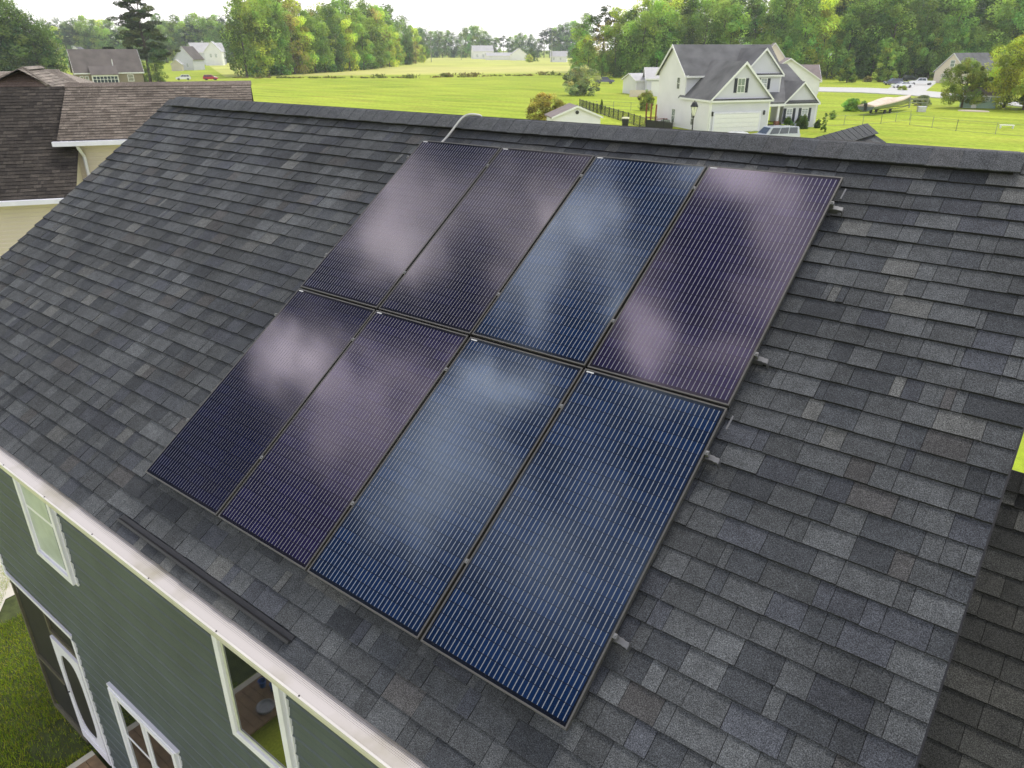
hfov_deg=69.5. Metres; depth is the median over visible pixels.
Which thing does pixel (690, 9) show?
broadleaf tree
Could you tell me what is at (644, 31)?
broadleaf tree
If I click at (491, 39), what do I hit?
broadleaf tree
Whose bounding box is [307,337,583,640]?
solar panel
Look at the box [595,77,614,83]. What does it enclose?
pickup truck
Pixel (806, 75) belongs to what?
house
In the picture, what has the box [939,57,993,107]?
crape myrtle
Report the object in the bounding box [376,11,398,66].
broadleaf tree
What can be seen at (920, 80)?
pickup truck
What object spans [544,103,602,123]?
garden shed
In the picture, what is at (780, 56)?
beige house
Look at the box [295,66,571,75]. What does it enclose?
hay field
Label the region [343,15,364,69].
broadleaf tree
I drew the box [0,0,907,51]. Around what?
sky
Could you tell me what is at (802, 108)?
window
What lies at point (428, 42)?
broadleaf tree
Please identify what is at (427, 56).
broadleaf tree
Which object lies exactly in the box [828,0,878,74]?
broadleaf tree
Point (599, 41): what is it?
broadleaf tree
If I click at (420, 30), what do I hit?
broadleaf tree
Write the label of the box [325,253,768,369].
mounting rail
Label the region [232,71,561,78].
weeds
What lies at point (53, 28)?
broadleaf tree
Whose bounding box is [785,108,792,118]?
window
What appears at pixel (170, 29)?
broadleaf tree
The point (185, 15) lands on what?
broadleaf tree
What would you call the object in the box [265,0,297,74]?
broadleaf tree
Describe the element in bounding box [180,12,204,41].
broadleaf tree
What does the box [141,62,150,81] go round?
broadleaf tree
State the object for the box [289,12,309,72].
broadleaf tree
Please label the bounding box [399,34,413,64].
broadleaf tree
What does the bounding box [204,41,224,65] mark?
gable house
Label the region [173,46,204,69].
gabled house
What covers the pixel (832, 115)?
round shrub
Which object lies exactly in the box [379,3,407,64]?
broadleaf tree
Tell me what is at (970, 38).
broadleaf tree
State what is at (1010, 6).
broadleaf tree
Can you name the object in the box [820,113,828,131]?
columnar shrub
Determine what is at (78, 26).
broadleaf tree
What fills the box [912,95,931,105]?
shrub
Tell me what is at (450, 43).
broadleaf tree
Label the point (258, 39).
broadleaf tree
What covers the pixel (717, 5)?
broadleaf tree
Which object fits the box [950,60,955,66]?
window
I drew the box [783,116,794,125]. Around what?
shrub
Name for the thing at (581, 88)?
bushy tree
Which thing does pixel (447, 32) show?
broadleaf tree
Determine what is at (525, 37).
broadleaf tree
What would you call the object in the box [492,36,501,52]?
broadleaf tree
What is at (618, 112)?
black fence
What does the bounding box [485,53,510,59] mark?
shed
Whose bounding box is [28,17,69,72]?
broadleaf tree
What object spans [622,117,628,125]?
trash bin
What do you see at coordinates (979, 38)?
broadleaf tree
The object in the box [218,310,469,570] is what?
solar panel
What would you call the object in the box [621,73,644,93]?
outbuilding
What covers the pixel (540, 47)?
broadleaf tree
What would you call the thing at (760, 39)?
broadleaf tree
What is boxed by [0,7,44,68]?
broadleaf tree
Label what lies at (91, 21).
broadleaf tree
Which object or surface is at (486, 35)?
broadleaf tree
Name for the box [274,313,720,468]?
mounting rail
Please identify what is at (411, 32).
broadleaf tree
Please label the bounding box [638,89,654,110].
bushy tree
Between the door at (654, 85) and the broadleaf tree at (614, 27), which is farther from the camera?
the broadleaf tree at (614, 27)
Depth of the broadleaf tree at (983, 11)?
246.20 m
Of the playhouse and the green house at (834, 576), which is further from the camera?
the playhouse
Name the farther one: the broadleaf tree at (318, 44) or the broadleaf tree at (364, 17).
the broadleaf tree at (364, 17)
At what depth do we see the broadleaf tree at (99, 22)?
630.87 m
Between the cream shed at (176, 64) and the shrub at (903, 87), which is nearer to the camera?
the shrub at (903, 87)
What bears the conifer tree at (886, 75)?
on the ground at (505, 97)
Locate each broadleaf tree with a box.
[0,0,28,70]
[0,0,37,59]
[0,3,30,68]
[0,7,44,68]
[0,8,41,70]
[11,12,60,68]
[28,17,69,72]
[47,15,65,60]
[49,26,69,60]
[59,20,77,53]
[64,16,86,48]
[68,14,92,46]
[71,21,94,48]
[81,25,100,48]
[83,18,98,44]
[89,25,109,48]
[93,19,110,47]
[99,28,117,48]
[101,18,118,48]
[116,26,131,48]
[133,23,157,61]
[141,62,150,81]
[143,20,165,62]
[145,52,168,81]
[147,12,166,51]
[155,24,173,62]
[159,18,171,59]
[164,20,183,59]
[166,14,180,33]
[166,37,181,60]
[168,21,193,53]
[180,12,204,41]
[180,13,195,41]
[189,16,215,42]
[200,17,226,58]
[209,13,223,40]
[212,21,235,59]
[219,0,264,76]
[223,22,237,62]
[229,0,270,70]
[231,1,276,75]
[241,0,284,74]
[247,0,287,75]
[252,0,291,74]
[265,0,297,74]
[272,0,301,73]
[276,2,304,73]
[277,0,292,13]
[279,12,309,73]
[281,0,307,49]
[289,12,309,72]
[290,0,323,30]
[290,16,318,73]
[299,8,320,71]
[302,15,329,72]
[306,2,325,23]
[308,13,338,71]
[310,21,337,72]
[314,2,351,70]
[316,1,347,69]
[323,14,348,71]
[328,0,357,50]
[328,8,350,70]
[337,19,360,70]
[339,0,363,66]
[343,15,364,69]
[344,23,375,69]
[349,6,369,67]
[352,0,382,67]
[355,14,379,68]
[356,1,390,64]
[359,16,388,68]
[366,7,389,67]
[369,3,390,65]
[374,40,390,67]
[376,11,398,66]
[377,6,390,44]
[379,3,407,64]
[382,30,399,66]
[384,20,404,65]
[388,32,406,65]
[395,13,413,61]
[399,27,416,63]
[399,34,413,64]
[407,24,418,58]
[410,27,423,62]
[411,41,421,63]
[417,26,429,47]
[419,43,429,60]
[419,45,426,62]
[422,28,433,54]
[423,30,439,57]
[431,30,441,57]
[435,31,448,57]
[442,29,454,57]
[446,32,458,57]
[454,33,466,57]
[456,27,473,57]
[462,25,479,57]
[468,25,486,55]
[477,30,490,44]
[486,34,496,52]
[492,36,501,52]
[504,36,515,52]
[510,35,518,52]
[513,32,526,50]
[517,34,531,53]
[524,54,532,61]
[525,34,539,57]
[533,38,546,57]
[542,27,561,54]
[551,24,567,50]
[557,21,574,57]
[561,19,580,57]
[566,12,601,69]
[568,48,584,73]
[569,22,580,53]
[575,35,595,74]
[580,40,597,76]
[588,23,613,74]
[589,51,609,76]
[599,7,631,75]
[604,31,625,77]
[611,8,641,74]
[613,20,640,76]
[620,10,661,72]
[632,0,659,20]
[636,6,654,71]
[638,0,676,72]
[640,1,677,69]
[642,0,689,14]
[651,9,686,66]
[665,0,686,52]
[673,0,708,43]
[673,15,703,43]
[687,10,717,43]
[689,0,718,42]
[701,0,735,43]
[702,0,739,43]
[715,0,750,43]
[736,0,762,39]
[740,0,767,42]
[741,0,771,43]
[741,37,757,43]
[754,0,790,54]
[755,36,766,43]
[762,0,798,55]
[764,35,792,56]
[781,29,809,64]
[785,0,817,57]
[785,0,828,64]
[796,0,835,73]
[803,0,851,78]
[815,0,858,76]
[819,27,854,78]
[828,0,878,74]
[830,0,873,78]
[842,0,876,78]
[854,0,905,78]
[857,1,890,76]
[864,5,905,76]
[868,0,921,78]
[891,28,921,77]
[892,0,923,74]
[896,0,945,77]
[896,0,948,76]
[904,0,978,76]
[913,24,955,78]
[926,0,964,75]
[931,0,979,72]
[944,0,991,47]
[954,29,980,52]
[956,0,1002,47]
[961,23,998,60]
[971,0,1022,44]
[975,0,1023,56]
[980,35,1023,108]
[984,39,1023,109]
[985,0,1023,66]
[1008,11,1023,53]
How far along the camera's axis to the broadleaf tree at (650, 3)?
291.51 m
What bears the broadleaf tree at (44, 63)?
on the ground at (505, 97)
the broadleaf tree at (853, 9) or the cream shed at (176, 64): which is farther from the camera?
the cream shed at (176, 64)
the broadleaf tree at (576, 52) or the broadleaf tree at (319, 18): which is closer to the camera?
the broadleaf tree at (576, 52)
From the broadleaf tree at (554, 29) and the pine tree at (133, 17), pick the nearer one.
the pine tree at (133, 17)
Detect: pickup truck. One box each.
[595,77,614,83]
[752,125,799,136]
[908,78,935,84]
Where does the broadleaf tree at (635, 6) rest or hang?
on the field at (224, 70)
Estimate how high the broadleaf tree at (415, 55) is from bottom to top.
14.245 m
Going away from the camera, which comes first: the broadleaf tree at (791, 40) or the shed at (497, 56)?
the broadleaf tree at (791, 40)
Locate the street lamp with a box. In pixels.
[690,101,697,129]
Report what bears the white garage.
on the ground at (505, 97)
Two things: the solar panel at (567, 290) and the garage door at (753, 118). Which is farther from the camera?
the garage door at (753, 118)
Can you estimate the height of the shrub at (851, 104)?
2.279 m
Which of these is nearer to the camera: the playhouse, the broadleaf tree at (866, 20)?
the playhouse
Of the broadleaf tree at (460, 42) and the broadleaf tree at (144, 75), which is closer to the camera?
the broadleaf tree at (144, 75)
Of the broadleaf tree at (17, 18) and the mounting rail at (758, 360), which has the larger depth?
the broadleaf tree at (17, 18)
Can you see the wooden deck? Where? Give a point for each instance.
(90, 759)
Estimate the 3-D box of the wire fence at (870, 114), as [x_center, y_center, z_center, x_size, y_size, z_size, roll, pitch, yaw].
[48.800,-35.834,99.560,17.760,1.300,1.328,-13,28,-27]
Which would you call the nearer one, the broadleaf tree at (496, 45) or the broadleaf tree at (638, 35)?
the broadleaf tree at (638, 35)
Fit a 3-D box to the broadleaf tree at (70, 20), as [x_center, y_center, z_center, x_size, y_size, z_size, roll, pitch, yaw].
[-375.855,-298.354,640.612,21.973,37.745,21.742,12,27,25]
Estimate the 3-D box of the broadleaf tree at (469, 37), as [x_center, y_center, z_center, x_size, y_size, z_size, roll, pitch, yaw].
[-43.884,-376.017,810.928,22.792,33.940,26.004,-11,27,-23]
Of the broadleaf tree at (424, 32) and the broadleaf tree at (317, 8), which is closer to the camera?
the broadleaf tree at (317, 8)
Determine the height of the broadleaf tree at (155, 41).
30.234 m
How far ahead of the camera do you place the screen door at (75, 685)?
10.00 m
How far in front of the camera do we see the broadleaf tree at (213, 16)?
620.07 m
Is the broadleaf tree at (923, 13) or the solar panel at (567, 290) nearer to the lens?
the solar panel at (567, 290)
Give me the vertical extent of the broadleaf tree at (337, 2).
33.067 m
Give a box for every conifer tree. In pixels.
[526,46,539,61]
[835,50,857,82]
[871,37,898,80]
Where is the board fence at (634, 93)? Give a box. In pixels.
[629,90,649,96]
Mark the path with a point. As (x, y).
(9, 591)
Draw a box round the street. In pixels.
[819,87,1022,105]
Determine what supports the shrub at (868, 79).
on the ground at (505, 97)
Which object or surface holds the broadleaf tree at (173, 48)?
on the ground at (505, 97)
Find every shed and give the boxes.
[170,59,183,70]
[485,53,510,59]
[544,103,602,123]
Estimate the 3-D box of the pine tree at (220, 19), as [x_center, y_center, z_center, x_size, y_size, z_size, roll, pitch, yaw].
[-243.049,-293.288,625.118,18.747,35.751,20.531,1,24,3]
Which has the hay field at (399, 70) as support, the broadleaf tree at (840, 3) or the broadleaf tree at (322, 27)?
the broadleaf tree at (322, 27)
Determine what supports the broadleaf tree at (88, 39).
on the ground at (505, 97)
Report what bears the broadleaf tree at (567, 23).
on the field at (224, 70)
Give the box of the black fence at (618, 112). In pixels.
[579,99,645,126]
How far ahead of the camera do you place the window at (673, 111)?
96.10 m
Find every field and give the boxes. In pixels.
[209,57,625,76]
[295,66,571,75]
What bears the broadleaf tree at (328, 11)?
on the hay field at (399, 70)
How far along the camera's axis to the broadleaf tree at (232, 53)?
534.91 m
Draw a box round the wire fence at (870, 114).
[825,110,911,125]
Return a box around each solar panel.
[145,288,375,516]
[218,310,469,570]
[300,140,500,309]
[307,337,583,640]
[378,147,594,335]
[420,368,727,731]
[472,156,706,367]
[587,166,842,407]
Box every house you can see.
[0,66,253,255]
[0,96,1023,767]
[67,49,143,82]
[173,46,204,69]
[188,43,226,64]
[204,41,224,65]
[645,44,820,131]
[771,43,784,61]
[779,57,821,95]
[800,64,821,93]
[933,53,994,83]
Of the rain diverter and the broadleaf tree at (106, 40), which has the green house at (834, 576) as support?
the rain diverter
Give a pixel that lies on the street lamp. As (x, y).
(694, 106)
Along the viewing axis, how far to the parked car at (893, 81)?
201.84 m
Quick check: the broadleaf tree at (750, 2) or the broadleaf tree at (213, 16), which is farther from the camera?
the broadleaf tree at (213, 16)
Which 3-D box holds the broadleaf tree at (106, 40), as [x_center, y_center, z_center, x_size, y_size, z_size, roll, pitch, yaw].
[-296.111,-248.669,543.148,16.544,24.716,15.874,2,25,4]
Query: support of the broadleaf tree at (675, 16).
on the ground at (505, 97)
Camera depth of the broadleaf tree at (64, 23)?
634.92 m
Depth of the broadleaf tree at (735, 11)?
242.32 m
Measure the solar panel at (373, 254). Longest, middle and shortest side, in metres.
2.099 x 1.040 x 0.037 m
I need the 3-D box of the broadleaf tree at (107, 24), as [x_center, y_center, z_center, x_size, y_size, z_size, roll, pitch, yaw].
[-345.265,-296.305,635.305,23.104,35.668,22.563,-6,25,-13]
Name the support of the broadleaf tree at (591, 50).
on the ground at (505, 97)
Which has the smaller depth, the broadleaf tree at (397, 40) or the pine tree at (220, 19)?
the broadleaf tree at (397, 40)
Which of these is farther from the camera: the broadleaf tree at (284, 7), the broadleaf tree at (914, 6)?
the broadleaf tree at (284, 7)
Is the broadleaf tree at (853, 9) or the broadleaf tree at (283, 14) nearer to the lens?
the broadleaf tree at (853, 9)
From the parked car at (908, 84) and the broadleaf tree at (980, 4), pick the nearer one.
the parked car at (908, 84)
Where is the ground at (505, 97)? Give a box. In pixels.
[47,51,1023,472]
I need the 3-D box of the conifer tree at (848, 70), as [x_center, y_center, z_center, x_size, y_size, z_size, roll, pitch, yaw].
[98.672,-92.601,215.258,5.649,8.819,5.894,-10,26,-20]
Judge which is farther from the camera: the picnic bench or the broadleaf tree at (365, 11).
the broadleaf tree at (365, 11)
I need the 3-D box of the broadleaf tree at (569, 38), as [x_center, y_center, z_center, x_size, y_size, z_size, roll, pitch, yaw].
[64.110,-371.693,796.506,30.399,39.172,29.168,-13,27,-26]
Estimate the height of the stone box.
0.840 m
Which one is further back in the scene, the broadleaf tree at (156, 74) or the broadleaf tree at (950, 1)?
the broadleaf tree at (950, 1)
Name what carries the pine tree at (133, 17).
on the ground at (505, 97)
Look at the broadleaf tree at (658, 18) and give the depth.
268.40 m
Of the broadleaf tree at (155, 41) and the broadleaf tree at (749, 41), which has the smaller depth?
the broadleaf tree at (749, 41)
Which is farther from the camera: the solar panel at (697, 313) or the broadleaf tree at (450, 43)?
the broadleaf tree at (450, 43)
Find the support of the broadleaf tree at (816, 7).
on the ground at (505, 97)
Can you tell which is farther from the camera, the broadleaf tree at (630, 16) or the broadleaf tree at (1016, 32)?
the broadleaf tree at (630, 16)
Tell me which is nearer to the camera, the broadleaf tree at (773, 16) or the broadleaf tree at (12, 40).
the broadleaf tree at (12, 40)
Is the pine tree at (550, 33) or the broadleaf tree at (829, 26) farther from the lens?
the pine tree at (550, 33)
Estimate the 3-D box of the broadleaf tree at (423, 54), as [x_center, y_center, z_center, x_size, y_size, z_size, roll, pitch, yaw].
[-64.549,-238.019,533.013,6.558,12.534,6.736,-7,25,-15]
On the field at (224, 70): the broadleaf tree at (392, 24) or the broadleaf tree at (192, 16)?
the broadleaf tree at (392, 24)
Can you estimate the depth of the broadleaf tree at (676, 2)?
266.35 m
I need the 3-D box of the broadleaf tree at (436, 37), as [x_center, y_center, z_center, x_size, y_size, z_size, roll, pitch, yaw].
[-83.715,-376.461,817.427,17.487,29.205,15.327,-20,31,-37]
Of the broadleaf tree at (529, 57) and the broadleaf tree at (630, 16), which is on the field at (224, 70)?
the broadleaf tree at (529, 57)
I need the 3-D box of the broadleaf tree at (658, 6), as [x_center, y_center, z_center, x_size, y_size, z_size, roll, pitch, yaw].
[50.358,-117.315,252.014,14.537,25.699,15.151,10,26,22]
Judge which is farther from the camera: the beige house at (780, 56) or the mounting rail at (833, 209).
the beige house at (780, 56)
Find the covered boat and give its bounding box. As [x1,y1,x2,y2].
[858,95,910,113]
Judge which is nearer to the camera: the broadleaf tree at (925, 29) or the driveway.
the driveway
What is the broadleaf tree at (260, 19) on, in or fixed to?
on the field at (224, 70)
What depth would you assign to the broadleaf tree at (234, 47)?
259.72 m
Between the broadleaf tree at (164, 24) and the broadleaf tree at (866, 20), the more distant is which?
the broadleaf tree at (164, 24)
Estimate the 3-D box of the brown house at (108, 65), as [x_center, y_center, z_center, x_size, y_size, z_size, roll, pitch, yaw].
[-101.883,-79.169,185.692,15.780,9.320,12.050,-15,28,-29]
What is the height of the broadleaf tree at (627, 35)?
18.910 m
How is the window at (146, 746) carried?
in the green house at (834, 576)
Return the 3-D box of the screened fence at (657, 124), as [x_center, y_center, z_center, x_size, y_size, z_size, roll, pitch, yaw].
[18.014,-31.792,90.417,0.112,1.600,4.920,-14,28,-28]
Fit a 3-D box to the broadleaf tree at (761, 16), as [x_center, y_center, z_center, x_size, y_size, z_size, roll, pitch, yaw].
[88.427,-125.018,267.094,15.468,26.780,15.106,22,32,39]
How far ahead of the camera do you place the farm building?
712.75 m
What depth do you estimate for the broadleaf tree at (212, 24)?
529.45 m
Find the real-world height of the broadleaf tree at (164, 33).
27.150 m
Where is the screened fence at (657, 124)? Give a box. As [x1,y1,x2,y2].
[646,116,672,128]
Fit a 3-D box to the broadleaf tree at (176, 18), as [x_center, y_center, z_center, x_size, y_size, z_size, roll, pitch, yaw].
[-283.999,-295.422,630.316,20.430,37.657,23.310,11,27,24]
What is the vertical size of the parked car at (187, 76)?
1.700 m
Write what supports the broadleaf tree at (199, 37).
on the field at (224, 70)
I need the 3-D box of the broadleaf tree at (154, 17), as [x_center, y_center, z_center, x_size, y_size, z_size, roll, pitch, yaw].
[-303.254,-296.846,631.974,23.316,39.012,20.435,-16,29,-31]
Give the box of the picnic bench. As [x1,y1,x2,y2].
[908,98,928,107]
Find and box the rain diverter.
[117,514,294,643]
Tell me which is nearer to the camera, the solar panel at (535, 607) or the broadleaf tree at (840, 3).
the solar panel at (535, 607)
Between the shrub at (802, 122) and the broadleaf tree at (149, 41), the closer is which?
the shrub at (802, 122)
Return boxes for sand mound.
[958,110,988,111]
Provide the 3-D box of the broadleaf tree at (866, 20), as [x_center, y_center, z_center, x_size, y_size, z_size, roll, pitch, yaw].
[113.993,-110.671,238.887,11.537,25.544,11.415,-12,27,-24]
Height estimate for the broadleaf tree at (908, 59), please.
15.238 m
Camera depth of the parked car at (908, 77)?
224.91 m
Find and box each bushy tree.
[525,92,566,120]
[562,64,602,95]
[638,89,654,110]
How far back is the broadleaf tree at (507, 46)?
805.48 m
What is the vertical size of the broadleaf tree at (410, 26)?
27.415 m
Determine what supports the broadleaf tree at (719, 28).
on the ground at (505, 97)
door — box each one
[50,635,111,765]
[651,82,658,95]
[711,111,761,131]
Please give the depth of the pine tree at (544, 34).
798.03 m
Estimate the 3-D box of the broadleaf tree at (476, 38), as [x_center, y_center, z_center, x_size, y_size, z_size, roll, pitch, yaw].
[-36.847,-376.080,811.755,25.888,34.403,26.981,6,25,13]
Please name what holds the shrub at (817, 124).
on the ground at (505, 97)
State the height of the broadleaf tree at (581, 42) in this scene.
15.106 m
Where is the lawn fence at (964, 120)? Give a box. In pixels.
[909,114,1021,135]
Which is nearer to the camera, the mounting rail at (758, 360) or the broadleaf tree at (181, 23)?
the mounting rail at (758, 360)
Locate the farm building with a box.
[471,45,493,58]
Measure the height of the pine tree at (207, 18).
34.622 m
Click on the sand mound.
(974, 110)
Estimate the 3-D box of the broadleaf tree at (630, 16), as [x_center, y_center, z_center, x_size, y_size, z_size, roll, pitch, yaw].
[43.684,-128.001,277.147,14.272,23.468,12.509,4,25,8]
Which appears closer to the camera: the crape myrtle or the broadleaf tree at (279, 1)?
the crape myrtle
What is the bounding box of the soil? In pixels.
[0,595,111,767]
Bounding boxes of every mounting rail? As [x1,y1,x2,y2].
[186,418,630,652]
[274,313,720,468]
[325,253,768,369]
[406,156,842,216]
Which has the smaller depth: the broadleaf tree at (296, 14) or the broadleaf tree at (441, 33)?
the broadleaf tree at (296, 14)
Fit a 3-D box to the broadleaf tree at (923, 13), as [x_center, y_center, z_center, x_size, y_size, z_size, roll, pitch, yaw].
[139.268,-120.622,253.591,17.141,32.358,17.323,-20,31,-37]
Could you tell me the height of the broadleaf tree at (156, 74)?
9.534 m
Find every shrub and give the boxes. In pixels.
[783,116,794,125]
[795,114,808,128]
[814,119,820,127]
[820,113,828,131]
[829,110,836,119]
[841,98,861,110]
[862,76,871,81]
[897,85,907,89]
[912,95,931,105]
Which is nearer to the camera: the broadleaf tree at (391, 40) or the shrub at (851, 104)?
the shrub at (851, 104)
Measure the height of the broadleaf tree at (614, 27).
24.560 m
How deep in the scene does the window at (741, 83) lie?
87.86 m
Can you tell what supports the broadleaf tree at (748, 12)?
on the ground at (505, 97)
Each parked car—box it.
[176,74,190,79]
[203,75,217,79]
[729,131,748,133]
[883,78,903,84]
[891,82,913,87]
[902,75,916,80]
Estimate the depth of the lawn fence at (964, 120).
89.61 m
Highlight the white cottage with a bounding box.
[550,51,567,61]
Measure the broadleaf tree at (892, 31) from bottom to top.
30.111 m
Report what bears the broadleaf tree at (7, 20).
on the ground at (505, 97)
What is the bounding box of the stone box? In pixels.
[916,106,926,111]
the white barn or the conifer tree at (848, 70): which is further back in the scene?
the white barn
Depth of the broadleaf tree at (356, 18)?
370.69 m
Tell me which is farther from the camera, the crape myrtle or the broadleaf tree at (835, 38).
the broadleaf tree at (835, 38)
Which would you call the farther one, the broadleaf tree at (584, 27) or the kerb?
the broadleaf tree at (584, 27)
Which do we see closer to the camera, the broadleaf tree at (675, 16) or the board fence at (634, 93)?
the board fence at (634, 93)
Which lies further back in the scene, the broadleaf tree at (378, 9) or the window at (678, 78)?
the broadleaf tree at (378, 9)
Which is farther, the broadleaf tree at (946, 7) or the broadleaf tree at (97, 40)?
the broadleaf tree at (97, 40)
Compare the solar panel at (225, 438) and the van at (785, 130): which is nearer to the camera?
the solar panel at (225, 438)
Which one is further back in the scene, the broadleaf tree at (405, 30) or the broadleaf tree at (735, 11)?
the broadleaf tree at (405, 30)
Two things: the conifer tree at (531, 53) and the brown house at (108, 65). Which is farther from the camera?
the conifer tree at (531, 53)
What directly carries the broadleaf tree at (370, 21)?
on the hay field at (399, 70)
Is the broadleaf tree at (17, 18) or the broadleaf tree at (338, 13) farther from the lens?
the broadleaf tree at (338, 13)
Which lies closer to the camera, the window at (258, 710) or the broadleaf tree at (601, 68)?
the window at (258, 710)
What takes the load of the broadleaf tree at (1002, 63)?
on the ground at (505, 97)
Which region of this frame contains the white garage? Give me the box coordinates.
[642,67,658,95]
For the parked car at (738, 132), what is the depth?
76.21 m
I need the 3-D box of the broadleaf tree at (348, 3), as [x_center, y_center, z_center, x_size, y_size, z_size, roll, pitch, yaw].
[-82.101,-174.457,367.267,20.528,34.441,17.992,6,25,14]
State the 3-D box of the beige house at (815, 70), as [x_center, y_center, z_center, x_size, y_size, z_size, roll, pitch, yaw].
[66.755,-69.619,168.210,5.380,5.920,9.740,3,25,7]
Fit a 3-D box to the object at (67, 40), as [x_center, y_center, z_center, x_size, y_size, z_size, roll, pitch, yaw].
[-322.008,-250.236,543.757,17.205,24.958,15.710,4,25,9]
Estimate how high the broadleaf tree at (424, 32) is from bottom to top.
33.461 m
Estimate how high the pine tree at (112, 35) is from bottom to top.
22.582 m
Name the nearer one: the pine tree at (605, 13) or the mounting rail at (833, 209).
the mounting rail at (833, 209)
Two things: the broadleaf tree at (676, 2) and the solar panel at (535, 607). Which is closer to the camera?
the solar panel at (535, 607)
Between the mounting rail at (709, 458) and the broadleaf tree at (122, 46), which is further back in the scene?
the broadleaf tree at (122, 46)
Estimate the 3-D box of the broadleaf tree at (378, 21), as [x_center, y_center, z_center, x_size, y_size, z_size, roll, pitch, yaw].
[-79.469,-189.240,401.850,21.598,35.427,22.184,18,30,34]
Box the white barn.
[510,48,526,59]
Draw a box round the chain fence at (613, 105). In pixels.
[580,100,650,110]
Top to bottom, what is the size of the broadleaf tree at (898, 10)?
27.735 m
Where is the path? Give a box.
[0,562,17,610]
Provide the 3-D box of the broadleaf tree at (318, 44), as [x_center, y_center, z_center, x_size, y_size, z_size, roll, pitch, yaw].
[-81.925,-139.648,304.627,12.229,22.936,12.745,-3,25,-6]
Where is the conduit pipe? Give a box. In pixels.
[441,113,481,141]
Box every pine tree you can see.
[54,24,74,49]
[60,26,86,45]
[102,0,180,81]
[107,29,121,47]
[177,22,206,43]
[192,16,211,38]
[214,14,229,33]
[494,35,507,52]
[538,29,550,57]
[540,27,560,57]
[588,4,619,46]
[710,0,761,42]
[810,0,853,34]
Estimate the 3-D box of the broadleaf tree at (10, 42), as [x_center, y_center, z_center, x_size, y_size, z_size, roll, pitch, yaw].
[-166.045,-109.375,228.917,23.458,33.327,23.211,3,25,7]
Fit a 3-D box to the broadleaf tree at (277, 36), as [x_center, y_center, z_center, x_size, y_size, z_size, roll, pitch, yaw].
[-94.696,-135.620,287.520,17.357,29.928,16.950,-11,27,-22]
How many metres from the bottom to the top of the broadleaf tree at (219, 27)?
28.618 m
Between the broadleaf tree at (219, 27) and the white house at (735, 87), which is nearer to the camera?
the white house at (735, 87)
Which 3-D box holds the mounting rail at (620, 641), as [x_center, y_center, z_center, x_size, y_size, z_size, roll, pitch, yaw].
[-1.071,0.891,5.228,4.338,0.169,0.116,18,30,34]
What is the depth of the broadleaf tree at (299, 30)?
294.99 m
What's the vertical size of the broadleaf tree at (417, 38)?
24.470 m
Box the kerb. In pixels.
[818,91,1021,106]
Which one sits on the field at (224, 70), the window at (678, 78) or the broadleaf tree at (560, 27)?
the broadleaf tree at (560, 27)
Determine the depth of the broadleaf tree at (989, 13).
244.51 m
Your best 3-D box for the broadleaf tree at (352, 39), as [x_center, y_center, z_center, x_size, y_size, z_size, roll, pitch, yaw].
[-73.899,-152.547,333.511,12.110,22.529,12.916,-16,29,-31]
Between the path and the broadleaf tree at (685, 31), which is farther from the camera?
the broadleaf tree at (685, 31)
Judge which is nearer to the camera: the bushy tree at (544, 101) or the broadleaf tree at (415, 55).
the bushy tree at (544, 101)
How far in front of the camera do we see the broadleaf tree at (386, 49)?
384.66 m
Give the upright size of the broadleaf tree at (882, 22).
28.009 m
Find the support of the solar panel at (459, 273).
attached to the mounting rail at (758, 360)
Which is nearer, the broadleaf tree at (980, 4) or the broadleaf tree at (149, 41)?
the broadleaf tree at (980, 4)
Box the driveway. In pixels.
[888,83,934,90]
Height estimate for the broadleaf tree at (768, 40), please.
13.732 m
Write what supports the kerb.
on the street
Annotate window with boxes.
[12,478,79,585]
[106,681,181,767]
[211,635,298,767]
[671,108,675,122]
[676,77,680,88]
[736,78,745,92]
[761,78,767,87]
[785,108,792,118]
[801,108,808,116]
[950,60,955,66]
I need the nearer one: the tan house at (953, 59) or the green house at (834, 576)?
the green house at (834, 576)
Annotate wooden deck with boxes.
[66,751,106,767]
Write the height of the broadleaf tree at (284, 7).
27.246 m
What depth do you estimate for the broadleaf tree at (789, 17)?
259.95 m
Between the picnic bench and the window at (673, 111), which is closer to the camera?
the window at (673, 111)
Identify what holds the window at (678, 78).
in the white house at (735, 87)
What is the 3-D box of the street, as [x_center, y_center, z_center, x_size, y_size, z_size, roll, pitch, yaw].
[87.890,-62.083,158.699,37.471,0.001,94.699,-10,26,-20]
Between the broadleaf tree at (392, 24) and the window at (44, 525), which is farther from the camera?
the broadleaf tree at (392, 24)
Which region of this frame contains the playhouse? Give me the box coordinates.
[959,87,1000,108]
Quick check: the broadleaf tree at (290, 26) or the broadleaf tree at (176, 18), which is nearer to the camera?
the broadleaf tree at (290, 26)
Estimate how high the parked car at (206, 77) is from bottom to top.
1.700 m
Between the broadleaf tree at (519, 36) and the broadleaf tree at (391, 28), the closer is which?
the broadleaf tree at (391, 28)

